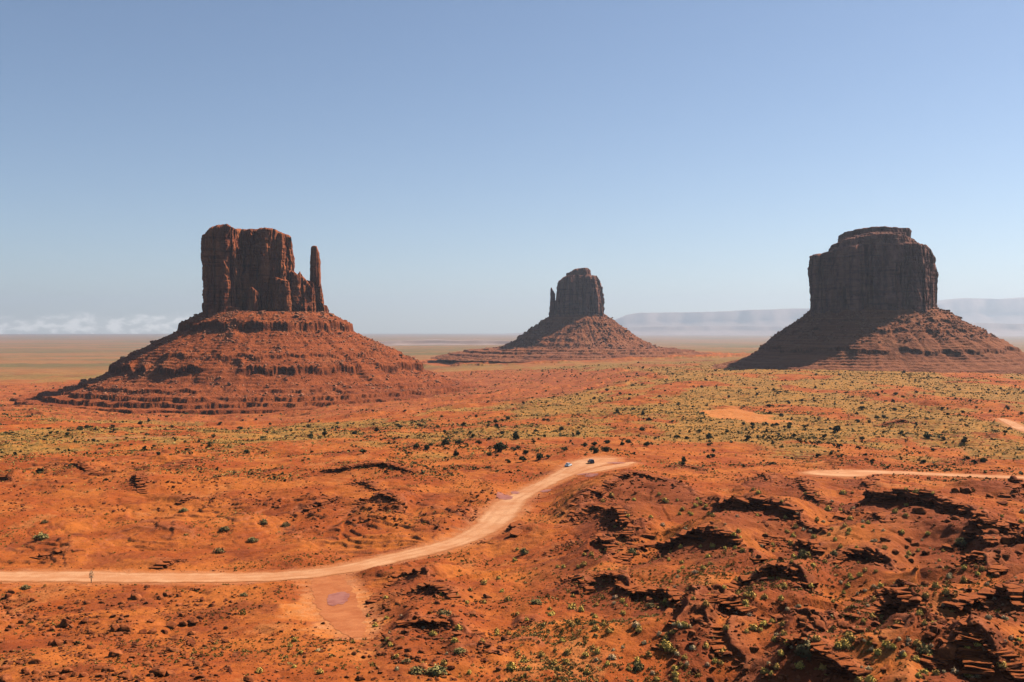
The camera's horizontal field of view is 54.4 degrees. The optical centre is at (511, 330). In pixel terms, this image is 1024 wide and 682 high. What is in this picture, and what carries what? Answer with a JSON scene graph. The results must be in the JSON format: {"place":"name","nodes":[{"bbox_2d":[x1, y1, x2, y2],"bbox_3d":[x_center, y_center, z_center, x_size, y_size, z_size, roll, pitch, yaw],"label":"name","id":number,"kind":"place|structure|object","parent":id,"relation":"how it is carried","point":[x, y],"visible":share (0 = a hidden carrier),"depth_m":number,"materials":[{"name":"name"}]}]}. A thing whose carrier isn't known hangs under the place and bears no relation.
{"place":"outdoors","nodes":[
{"label":"outdoors","id":0,"kind":"place"},
{"bbox_2d":[0,458,617,582],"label":"road","id":1,"kind":"structure","parent":0,"point":[497,515],"depth_m":268.08,"materials":[{"name":"soil"}]},
{"bbox_2d":[379,340,512,345],"bbox_3d":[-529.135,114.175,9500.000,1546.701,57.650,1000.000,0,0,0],"label":"mesa","id":2,"kind":"structure","parent":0,"point":[441,342],"depth_m":9320.86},
{"bbox_2d":[478,333,522,334],"bbox_3d":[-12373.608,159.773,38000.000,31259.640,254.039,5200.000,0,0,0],"label":"mesa","id":3,"kind":"structure","parent":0,"point":[504,334],"depth_m":36644.31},
{"bbox_2d":[0,334,1023,681],"bbox_3d":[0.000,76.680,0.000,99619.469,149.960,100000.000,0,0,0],"label":"ground","id":4,"kind":"structure","parent":0,"point":[32,362],"depth_m":328.13,"materials":[{"name":"soil"}]},
{"bbox_2d":[0,665,10,670],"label":"boulder","id":5,"kind":"object","parent":4,"relation":"on","point":[4,667],"visible":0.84,"depth_m":152.78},
{"bbox_2d":[0,674,12,681],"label":"boulder","id":6,"kind":"object","parent":4,"relation":"on","point":[6,678],"visible":1,"depth_m":141.24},
{"bbox_2d":[28,659,41,663],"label":"boulder","id":7,"kind":"object","parent":4,"relation":"on","point":[35,661],"visible":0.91,"depth_m":154.67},
{"bbox_2d":[31,531,48,540],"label":"desert bush","id":8,"kind":"object","parent":4,"relation":"on","point":[41,536],"visible":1,"depth_m":306.86,"materials":[{"name":"green plant"}]},
{"bbox_2d":[29,549,83,559],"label":"rock ledge","id":9,"kind":"object","parent":4,"relation":"on","point":[45,554],"visible":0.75,"depth_m":287.48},
{"bbox_2d":[50,639,63,646],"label":"boulder","id":10,"kind":"object","parent":4,"relation":"on","point":[56,642],"visible":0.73,"depth_m":178.50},
{"bbox_2d":[59,618,71,626],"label":"boulder","id":11,"kind":"object","parent":4,"relation":"on","point":[64,622],"visible":0.95,"depth_m":202.17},
{"bbox_2d":[43,462,97,474],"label":"rock ledge","id":12,"kind":"object","parent":4,"relation":"on","point":[80,466],"visible":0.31,"depth_m":457.36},
{"bbox_2d":[110,624,119,631],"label":"boulder","id":13,"kind":"object","parent":4,"relation":"on","point":[114,628],"visible":0.93,"depth_m":192.85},
{"bbox_2d":[108,649,123,657],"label":"boulder","id":14,"kind":"object","parent":4,"relation":"on","point":[116,653],"visible":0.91,"depth_m":164.60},
{"bbox_2d":[120,672,132,679],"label":"boulder","id":15,"kind":"object","parent":4,"relation":"on","point":[126,676],"visible":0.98,"depth_m":136.74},
{"bbox_2d":[119,624,136,631],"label":"boulder","id":16,"kind":"object","parent":4,"relation":"on","point":[126,628],"visible":0.98,"depth_m":192.85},
{"bbox_2d":[130,593,141,599],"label":"boulder","id":17,"kind":"object","parent":4,"relation":"on","point":[135,596],"visible":0.85,"depth_m":233.10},
{"bbox_2d":[132,470,147,493],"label":"rock ledge","id":18,"kind":"object","parent":4,"relation":"on","point":[136,475],"visible":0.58,"depth_m":397.05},
{"bbox_2d":[149,667,165,676],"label":"boulder","id":19,"kind":"object","parent":4,"relation":"on","point":[158,672],"visible":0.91,"depth_m":140.58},
{"bbox_2d":[149,558,186,569],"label":"rock ledge","id":20,"kind":"object","parent":4,"relation":"on","point":[166,563],"visible":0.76,"depth_m":270.75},
{"bbox_2d":[166,621,176,629],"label":"boulder","id":21,"kind":"object","parent":4,"relation":"on","point":[172,625],"visible":0.99,"depth_m":198.88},
{"bbox_2d":[164,457,221,469],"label":"rock ledge","id":22,"kind":"object","parent":4,"relation":"on","point":[177,464],"visible":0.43,"depth_m":468.31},
{"bbox_2d":[187,617,198,625],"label":"boulder","id":23,"kind":"object","parent":4,"relation":"on","point":[193,621],"visible":1,"depth_m":201.61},
{"bbox_2d":[175,495,210,504],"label":"rock ledge","id":24,"kind":"object","parent":4,"relation":"on","point":[184,500],"visible":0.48,"depth_m":369.41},
{"bbox_2d":[212,547,225,553],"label":"desert bush","id":25,"kind":"object","parent":4,"relation":"on","point":[219,550],"visible":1,"depth_m":291.67,"materials":[{"name":"green plant"}]},
{"bbox_2d":[0,224,487,416],"bbox_3d":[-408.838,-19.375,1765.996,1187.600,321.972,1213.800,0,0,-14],"label":"sandstone butte","id":26,"kind":"object","parent":4,"relation":"on","point":[265,331],"visible":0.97,"depth_m":1579.49,"materials":[{"name":"stone"}]},
{"bbox_2d":[243,676,253,681],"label":"boulder","id":27,"kind":"object","parent":4,"relation":"on","point":[248,678],"visible":1,"depth_m":136.83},
{"bbox_2d":[245,537,259,542],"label":"desert bush","id":28,"kind":"object","parent":4,"relation":"on","point":[252,539],"visible":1,"depth_m":307.25,"materials":[{"name":"green plant"}]},
{"bbox_2d":[302,495,342,511],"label":"rock ledge","id":29,"kind":"object","parent":4,"relation":"on","point":[327,500],"visible":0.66,"depth_m":358.51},
{"bbox_2d":[310,575,366,637],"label":"dirt pullout","id":30,"kind":"structure","parent":4,"relation":"on","point":[347,618],"depth_m":215.75,"materials":[{"name":"soil"}]},
{"bbox_2d":[327,592,349,605],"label":"puddle","id":31,"kind":"object","parent":30,"relation":"on","point":[333,599],"visible":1,"depth_m":226.88,"materials":[{"name":"liquid"}]},
{"bbox_2d":[348,481,384,490],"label":"rock ledge","id":32,"kind":"object","parent":4,"relation":"on","point":[368,484],"visible":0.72,"depth_m":397.16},
{"bbox_2d":[318,461,423,474],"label":"rock ledge","id":33,"kind":"object","parent":4,"relation":"on","point":[368,465],"visible":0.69,"depth_m":435.66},
{"bbox_2d":[336,491,412,515],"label":"rock ledge","id":34,"kind":"object","parent":4,"relation":"on","point":[383,494],"visible":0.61,"depth_m":352.28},
{"bbox_2d":[384,566,435,587],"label":"rock ledge","id":35,"kind":"object","parent":4,"relation":"on","point":[417,570],"visible":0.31,"depth_m":243.20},
{"bbox_2d":[408,666,425,674],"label":"desert bush","id":36,"kind":"object","parent":4,"relation":"on","point":[416,670],"visible":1,"depth_m":144.52,"materials":[{"name":"green plant"}]},
{"bbox_2d":[365,581,469,603],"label":"rock ledge","id":37,"kind":"object","parent":4,"relation":"on","point":[435,586],"visible":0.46,"depth_m":217.81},
{"bbox_2d":[356,616,500,650],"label":"rock ledge","id":38,"kind":"object","parent":4,"relation":"on","point":[441,622],"visible":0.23,"depth_m":175.16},
{"bbox_2d":[424,663,447,676],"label":"desert bush","id":39,"kind":"object","parent":4,"relation":"on","point":[437,669],"visible":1,"depth_m":143.96,"materials":[{"name":"green plant"}]},
{"bbox_2d":[436,608,451,615],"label":"desert bush","id":40,"kind":"object","parent":4,"relation":"on","point":[445,612],"visible":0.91,"depth_m":179.65,"materials":[{"name":"green plant"}]},
{"bbox_2d":[452,647,467,654],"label":"desert bush","id":41,"kind":"object","parent":4,"relation":"on","point":[459,649],"visible":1,"depth_m":154.14,"materials":[{"name":"green plant"}]},
{"bbox_2d":[492,441,507,451],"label":"juniper tree","id":42,"kind":"object","parent":4,"relation":"on","point":[500,445],"visible":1,"depth_m":517.76,"materials":[{"name":"green plant"}]},
{"bbox_2d":[496,492,512,499],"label":"puddle","id":43,"kind":"object","parent":4,"relation":"on","point":[499,495],"visible":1,"depth_m":370.33,"materials":[{"name":"liquid"}]},
{"bbox_2d":[506,661,516,670],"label":"rabbitbrush","id":44,"kind":"object","parent":4,"relation":"on","point":[511,665],"visible":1,"depth_m":147.56,"materials":[{"name":"green plant"}]},
{"bbox_2d":[0,360,1023,681],"bbox_3d":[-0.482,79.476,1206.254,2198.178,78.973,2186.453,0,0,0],"label":"scrub","id":45,"kind":"object","parent":4,"relation":"on","point":[496,470],"visible":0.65,"depth_m":529.58,"materials":[{"name":"green plant"}]},
{"bbox_2d":[0,422,1023,681],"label":"rubble","id":46,"kind":"object","parent":4,"relation":"on","point":[934,628],"visible":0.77,"depth_m":187.88,"materials":[{"name":"stone"}]},
{"bbox_2d":[506,520,534,536],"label":"rock ledge","id":47,"kind":"object","parent":4,"relation":"on","point":[515,530],"visible":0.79,"depth_m":300.90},
{"bbox_2d":[518,547,528,555],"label":"desert bush","id":48,"kind":"object","parent":4,"relation":"on","point":[523,551],"visible":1,"depth_m":271.16,"materials":[{"name":"green plant"}]},
{"bbox_2d":[530,599,542,605],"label":"desert bush","id":49,"kind":"object","parent":4,"relation":"on","point":[536,601],"visible":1,"depth_m":199.31,"materials":[{"name":"green plant"}]},
{"bbox_2d":[543,574,598,592],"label":"rock ledge","id":50,"kind":"object","parent":4,"relation":"on","point":[589,589],"visible":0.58,"depth_m":215.15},
{"bbox_2d":[430,268,713,361],"bbox_3d":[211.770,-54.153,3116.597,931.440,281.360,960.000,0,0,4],"label":"distant butte","id":51,"kind":"object","parent":4,"relation":"on","point":[577,324],"visible":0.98,"depth_m":2974.09,"materials":[{"name":"stone"}]},
{"bbox_2d":[567,602,576,609],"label":"rabbitbrush","id":52,"kind":"object","parent":4,"relation":"on","point":[571,606],"visible":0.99,"depth_m":196.92,"materials":[{"name":"yellow plant"}]},
{"bbox_2d":[534,533,631,564],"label":"rock ledge","id":53,"kind":"object","parent":4,"relation":"on","point":[604,542],"visible":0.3,"depth_m":247.18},
{"bbox_2d":[569,487,606,506],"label":"rock ledge","id":54,"kind":"object","parent":4,"relation":"on","point":[584,496],"visible":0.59,"depth_m":332.09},
{"bbox_2d":[573,504,631,526],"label":"rock ledge","id":55,"kind":"object","parent":4,"relation":"on","point":[618,511],"visible":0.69,"depth_m":294.23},
{"bbox_2d":[576,462,635,474],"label":"road spur","id":56,"kind":"structure","parent":4,"relation":"on","point":[602,468],"depth_m":426.58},
{"bbox_2d":[619,519,640,541],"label":"rock ledge","id":57,"kind":"object","parent":4,"relation":"on","point":[626,524],"visible":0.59,"depth_m":251.54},
{"bbox_2d":[553,471,711,527],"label":"rock ledge","id":58,"kind":"object","parent":4,"relation":"on","point":[630,474],"visible":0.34,"depth_m":346.54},
{"bbox_2d":[586,570,684,604],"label":"rock ledge","id":59,"kind":"object","parent":4,"relation":"on","point":[670,593],"visible":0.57,"depth_m":200.57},
{"bbox_2d":[633,661,644,671],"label":"desert bush","id":60,"kind":"object","parent":4,"relation":"on","point":[640,665],"visible":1,"depth_m":148.95,"materials":[{"name":"green plant"}]},
{"bbox_2d":[629,519,655,539],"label":"rock ledge","id":61,"kind":"object","parent":4,"relation":"on","point":[649,536],"visible":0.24,"depth_m":250.88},
{"bbox_2d":[663,642,672,651],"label":"rabbitbrush","id":62,"kind":"object","parent":4,"relation":"on","point":[669,646],"visible":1,"depth_m":153.31,"materials":[{"name":"green plant"}]},
{"bbox_2d":[609,523,767,565],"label":"rock ledge","id":63,"kind":"object","parent":4,"relation":"on","point":[702,531],"visible":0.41,"depth_m":238.27,"materials":[{"name":"stone"}]},
{"bbox_2d":[648,613,732,655],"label":"rock ledge","id":64,"kind":"object","parent":4,"relation":"on","point":[720,633],"visible":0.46,"depth_m":156.01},
{"bbox_2d":[662,594,720,613],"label":"rock ledge","id":65,"kind":"object","parent":4,"relation":"on","point":[714,599],"visible":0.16,"depth_m":167.31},
{"bbox_2d":[614,308,809,326],"bbox_3d":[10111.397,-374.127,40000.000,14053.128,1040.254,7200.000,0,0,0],"label":"mesa","id":66,"kind":"structure","parent":4,"relation":"on","point":[776,317],"depth_m":38436.57,"materials":[{"name":"stone"}]},
{"bbox_2d":[705,495,746,512],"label":"rock ledge","id":67,"kind":"object","parent":4,"relation":"on","point":[726,502],"visible":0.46,"depth_m":284.91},
{"bbox_2d":[712,593,757,615],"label":"rock ledge","id":68,"kind":"object","parent":4,"relation":"on","point":[741,609],"visible":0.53,"depth_m":165.62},
{"bbox_2d":[728,472,780,485],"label":"rock ledge","id":69,"kind":"object","parent":4,"relation":"on","point":[765,476],"visible":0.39,"depth_m":372.47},
{"bbox_2d":[690,496,831,531],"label":"rock ledge","id":70,"kind":"object","parent":4,"relation":"on","point":[751,506],"visible":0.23,"depth_m":261.75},
{"bbox_2d":[723,560,831,599],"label":"rock ledge","id":71,"kind":"object","parent":4,"relation":"on","point":[789,570],"visible":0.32,"depth_m":190.60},
{"bbox_2d":[757,535,827,558],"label":"rock ledge","id":72,"kind":"object","parent":4,"relation":"on","point":[813,545],"visible":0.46,"depth_m":235.35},
{"bbox_2d":[798,549,808,557],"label":"desert bush","id":73,"kind":"object","parent":4,"relation":"on","point":[802,552],"visible":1,"depth_m":193.96,"materials":[{"name":"green plant"}]},
{"bbox_2d":[757,614,855,632],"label":"rock ledge","id":74,"kind":"object","parent":4,"relation":"on","point":[830,623],"visible":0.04,"depth_m":158.65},
{"bbox_2d":[793,476,833,504],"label":"rock ledge","id":75,"kind":"object","parent":4,"relation":"on","point":[800,481],"visible":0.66,"depth_m":339.74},
{"bbox_2d":[811,613,825,631],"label":"boulder","id":76,"kind":"object","parent":4,"relation":"on","point":[818,624],"visible":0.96,"depth_m":153.87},
{"bbox_2d":[778,633,872,679],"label":"rock ledge","id":77,"kind":"object","parent":4,"relation":"on","point":[842,665],"visible":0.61,"depth_m":139.41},
{"bbox_2d":[793,637,811,659],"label":"desert bush","id":78,"kind":"object","parent":77,"relation":"on","point":[804,653],"visible":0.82,"depth_m":142.22,"materials":[{"name":"green plant"}]},
{"bbox_2d":[815,608,850,631],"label":"rock ledge","id":79,"kind":"object","parent":4,"relation":"on","point":[822,611],"visible":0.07,"depth_m":162.17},
{"bbox_2d":[833,640,843,648],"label":"rabbitbrush","id":80,"kind":"object","parent":4,"relation":"on","point":[837,644],"visible":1,"depth_m":140.85,"materials":[{"name":"green plant"}]},
{"bbox_2d":[837,620,850,628],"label":"boulder","id":81,"kind":"object","parent":4,"relation":"on","point":[843,624],"visible":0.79,"depth_m":159.07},
{"bbox_2d":[840,637,851,649],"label":"rabbitbrush","id":82,"kind":"object","parent":4,"relation":"on","point":[844,642],"visible":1,"depth_m":141.00,"materials":[{"name":"green plant"}]},
{"bbox_2d":[842,631,855,641],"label":"rabbitbrush","id":83,"kind":"object","parent":4,"relation":"on","point":[848,635],"visible":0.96,"depth_m":142.25,"materials":[{"name":"green plant"}]},
{"bbox_2d":[853,628,865,632],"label":"boulder","id":84,"kind":"object","parent":4,"relation":"on","point":[859,630],"visible":0.94,"depth_m":145.23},
{"bbox_2d":[827,509,900,523],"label":"rock ledge","id":85,"kind":"object","parent":4,"relation":"on","point":[880,515],"visible":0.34,"depth_m":259.87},
{"bbox_2d":[823,545,907,572],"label":"rock ledge","id":86,"kind":"object","parent":4,"relation":"on","point":[872,556],"visible":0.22,"depth_m":217.96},
{"bbox_2d":[711,226,1023,373],"bbox_3d":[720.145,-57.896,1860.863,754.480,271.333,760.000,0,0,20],"label":"flat topped butte","id":87,"kind":"object","parent":4,"relation":"on","point":[873,299],"visible":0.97,"depth_m":1757.36,"materials":[{"name":"stone"}]},
{"bbox_2d":[861,474,879,487],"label":"rock ledge","id":88,"kind":"object","parent":4,"relation":"on","point":[866,482],"visible":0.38,"depth_m":357.06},
{"bbox_2d":[864,674,877,681],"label":"rabbitbrush","id":89,"kind":"object","parent":4,"relation":"on","point":[870,677],"visible":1,"depth_m":130.84,"materials":[{"name":"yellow plant"}]},
{"bbox_2d":[842,586,926,612],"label":"rock ledge","id":90,"kind":"object","parent":4,"relation":"on","point":[899,593],"visible":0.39,"depth_m":165.20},
{"bbox_2d":[843,594,932,617],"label":"rock ledge","id":91,"kind":"object","parent":4,"relation":"on","point":[878,608],"visible":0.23,"depth_m":166.28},
{"bbox_2d":[874,419,911,425],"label":"rock ledge","id":92,"kind":"object","parent":4,"relation":"on","point":[901,420],"visible":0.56,"depth_m":728.13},
{"bbox_2d":[909,596,922,602],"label":"boulder","id":93,"kind":"object","parent":4,"relation":"on","point":[915,599],"visible":1,"depth_m":160.62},
{"bbox_2d":[884,615,951,628],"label":"rock ledge","id":94,"kind":"object","parent":4,"relation":"on","point":[897,626],"visible":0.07,"depth_m":145.90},
{"bbox_2d":[836,486,1000,548],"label":"rock ledge","id":95,"kind":"object","parent":4,"relation":"on","point":[877,496],"visible":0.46,"depth_m":259.50,"materials":[{"name":"stone"}]},
{"bbox_2d":[912,507,926,513],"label":"boulder","id":96,"kind":"object","parent":4,"relation":"on","point":[919,510],"visible":1,"depth_m":252.23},
{"bbox_2d":[924,632,935,638],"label":"boulder","id":97,"kind":"object","parent":4,"relation":"on","point":[929,635],"visible":1,"depth_m":139.34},
{"bbox_2d":[936,644,957,665],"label":"boulder","id":98,"kind":"object","parent":4,"relation":"on","point":[947,651],"visible":0.94,"depth_m":134.38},
{"bbox_2d":[959,486,973,494],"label":"boulder","id":99,"kind":"object","parent":4,"relation":"on","point":[965,490],"visible":0.84,"depth_m":268.85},
{"bbox_2d":[917,630,1023,681],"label":"rock ledge","id":100,"kind":"object","parent":4,"relation":"on","point":[1013,670],"visible":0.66,"depth_m":132.36,"materials":[{"name":"stone"}]},
{"bbox_2d":[916,643,932,655],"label":"desert bush","id":101,"kind":"object","parent":100,"relation":"on","point":[923,648],"visible":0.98,"depth_m":136.84,"materials":[{"name":"green plant"}]},
{"bbox_2d":[953,615,1004,676],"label":"rock ledge","id":102,"kind":"object","parent":4,"relation":"on","point":[972,662],"visible":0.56,"depth_m":132.85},
{"bbox_2d":[937,297,1023,323],"bbox_3d":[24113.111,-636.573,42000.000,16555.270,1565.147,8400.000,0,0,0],"label":"mesa","id":103,"kind":"structure","parent":4,"relation":"on","point":[1003,311],"depth_m":40279.29,"materials":[{"name":"stone"}]},
{"bbox_2d":[954,550,1008,571],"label":"rock ledge","id":104,"kind":"object","parent":4,"relation":"on","point":[973,556],"visible":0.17,"depth_m":184.92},
{"bbox_2d":[942,583,1023,611],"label":"rock ledge","id":105,"kind":"object","parent":4,"relation":"on","point":[1013,592],"visible":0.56,"depth_m":160.29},
{"bbox_2d":[962,605,973,613],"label":"boulder","id":106,"kind":"object","parent":105,"relation":"on","point":[966,609],"visible":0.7,"depth_m":160.22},
{"bbox_2d":[942,517,1023,550],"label":"rock ledge","id":107,"kind":"object","parent":4,"relation":"on","point":[1004,528],"visible":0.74,"depth_m":224.03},
{"bbox_2d":[954,537,966,546],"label":"desert bush","id":108,"kind":"object","parent":107,"relation":"on","point":[961,541],"visible":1,"depth_m":224.51,"materials":[{"name":"green plant"}]},
{"bbox_2d":[980,600,993,606],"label":"boulder","id":109,"kind":"object","parent":4,"relation":"on","point":[989,603],"visible":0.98,"depth_m":160.76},
{"bbox_2d":[959,534,1023,562],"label":"rock ledge","id":110,"kind":"object","parent":4,"relation":"on","point":[1017,541],"visible":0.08,"depth_m":196.65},
{"bbox_2d":[1000,536,1009,544],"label":"boulder","id":111,"kind":"object","parent":110,"relation":"on","point":[1004,540],"visible":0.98,"depth_m":201.27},
{"bbox_2d":[995,478,1023,500],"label":"rock ledge","id":112,"kind":"object","parent":4,"relation":"on","point":[1010,496],"visible":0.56,"depth_m":270.57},
{"bbox_2d":[0,0,1023,333],"label":"sky","id":113,"kind":"structure","parent":0,"point":[446,164],"materials":[{"name":"blue"}]},
{"bbox_2d":[624,326,785,334],"bbox_3d":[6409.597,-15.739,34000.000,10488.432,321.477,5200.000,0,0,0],"label":"mesa","id":114,"kind":"structure","parent":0,"point":[710,330],"depth_m":32750.76,"materials":[{"name":"stone"}]},
{"bbox_2d":[801,469,1023,478],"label":"road","id":115,"kind":"structure","parent":0,"point":[850,473],"depth_m":414.98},
{"bbox_2d":[968,322,1023,335],"bbox_3d":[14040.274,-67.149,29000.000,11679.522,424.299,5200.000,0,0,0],"label":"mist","id":116,"kind":"object","parent":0,"point":[999,329],"visible":0.12,"depth_m":27855.88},
{"bbox_2d":[997,418,1023,431],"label":"road","id":117,"kind":"structure","parent":0,"point":[1015,425],"depth_m":726.98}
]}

